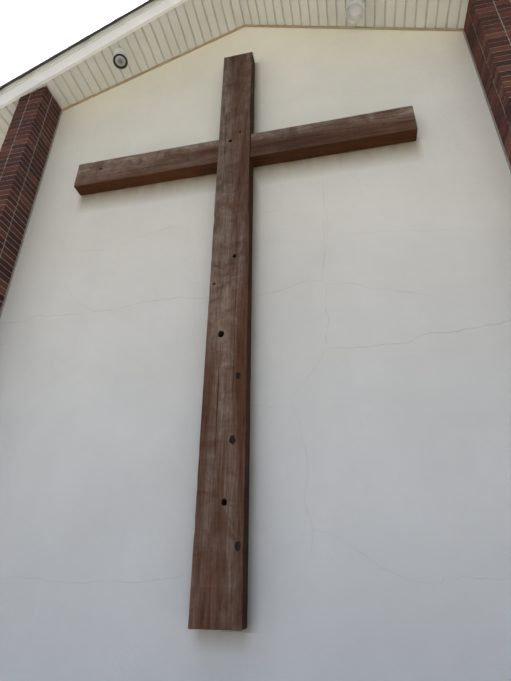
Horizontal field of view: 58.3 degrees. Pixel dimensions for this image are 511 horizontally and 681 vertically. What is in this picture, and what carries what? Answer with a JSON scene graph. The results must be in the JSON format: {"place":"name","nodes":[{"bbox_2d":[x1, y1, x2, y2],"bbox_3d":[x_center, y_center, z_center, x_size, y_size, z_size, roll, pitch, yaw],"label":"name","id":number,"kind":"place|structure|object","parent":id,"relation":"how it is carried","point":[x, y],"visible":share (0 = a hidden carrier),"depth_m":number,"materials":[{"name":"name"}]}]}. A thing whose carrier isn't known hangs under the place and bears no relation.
{"place":"outdoors","nodes":[
{"label":"outdoors","id":0,"kind":"place"},
{"bbox_2d":[0,0,147,85],"label":"sky","id":1,"kind":"structure","parent":0,"point":[32,32],"materials":[{"name":"white"}]},
{"label":"ground","id":2,"kind":"structure","parent":0,"visible":0},
{"bbox_2d":[0,86,61,309],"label":"brick pier","id":3,"kind":"structure","parent":2,"relation":"on","point":[25,147],"depth_m":4.48,"materials":[{"name":"red brick"}]},
{"bbox_2d":[0,27,510,680],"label":"gable wall","id":4,"kind":"structure","parent":2,"relation":"on","point":[402,467],"depth_m":3.14,"materials":[{"name":"paint"}]},
{"bbox_2d":[188,52,254,630],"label":"cross vertical beam","id":5,"kind":"structure","parent":4,"relation":"attached to","point":[219,589],"depth_m":3.04,"materials":[{"name":"brown wood"}]},
{"bbox_2d":[74,140,218,195],"bbox_3d":[-1.004,-1.612,4.296,1.419,0.292,0.123,-5,-28,11],"label":"cross arm","id":6,"kind":"object","parent":5,"relation":"attached to","point":[159,166],"visible":0.88,"depth_m":4.23},
{"bbox_2d":[250,106,417,166],"bbox_3d":[0.646,-1.762,3.976,1.404,0.291,0.123,-5,-28,11],"label":"cross arm","id":7,"kind":"object","parent":5,"relation":"attached to","point":[342,135],"visible":0.96,"depth_m":3.91},
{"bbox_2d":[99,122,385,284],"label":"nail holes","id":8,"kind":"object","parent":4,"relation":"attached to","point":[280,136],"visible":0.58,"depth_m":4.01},
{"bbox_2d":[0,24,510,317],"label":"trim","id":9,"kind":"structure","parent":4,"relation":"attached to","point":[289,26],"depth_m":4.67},
{"bbox_2d":[0,0,510,149],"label":"soffit","id":10,"kind":"structure","parent":4,"relation":"attached to","point":[183,28],"depth_m":4.89,"materials":[{"name":"plastic"}]},
{"bbox_2d":[0,0,187,108],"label":"roof fascia","id":11,"kind":"structure","parent":10,"relation":"attached to","point":[94,43],"depth_m":4.85,"materials":[{"name":"paint"}]},
{"bbox_2d":[0,0,151,88],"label":"shingle butts","id":12,"kind":"object","parent":11,"relation":"on","point":[53,56],"visible":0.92,"depth_m":4.91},
{"bbox_2d":[113,47,127,68],"bbox_3d":[-1.428,-3.002,4.846,0.180,0.235,0.154,-5,-28,11],"label":"floodlight","id":13,"kind":"object","parent":10,"relation":"attached to","point":[119,51],"visible":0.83,"depth_m":4.83,"materials":[{"name":"paint"}]},
{"bbox_2d":[115,56,125,65],"bbox_3d":[-1.415,-2.930,4.805,0.126,0.023,0.126,23,-48,-37],"label":"floodlight lens","id":14,"kind":"object","parent":13,"relation":"attached to","point":[120,61],"visible":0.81,"depth_m":4.80,"materials":[{"name":"white glass"}]},
{"bbox_2d":[345,0,363,23],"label":"floodlight","id":15,"kind":"object","parent":10,"relation":"attached to","point":[352,20],"visible":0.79,"depth_m":4.39,"materials":[{"name":"paint"}]},
{"bbox_2d":[349,4,361,16],"bbox_3d":[0.953,-3.164,4.391,0.146,0.023,0.146,26,-34,-17],"label":"floodlight lens","id":16,"kind":"object","parent":15,"relation":"attached to","point":[355,10],"visible":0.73,"depth_m":4.38,"materials":[{"name":"white"}]},
{"bbox_2d":[2,176,509,583],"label":"wall cracks","id":17,"kind":"object","parent":4,"relation":"attached to","point":[296,390],"depth_m":3.08,"materials":[{"name":"grey paint"}]},
{"bbox_2d":[464,0,510,164],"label":"brick pier","id":18,"kind":"structure","parent":2,"relation":"on","point":[487,27],"depth_m":3.79,"materials":[{"name":"red brick"}]}
]}

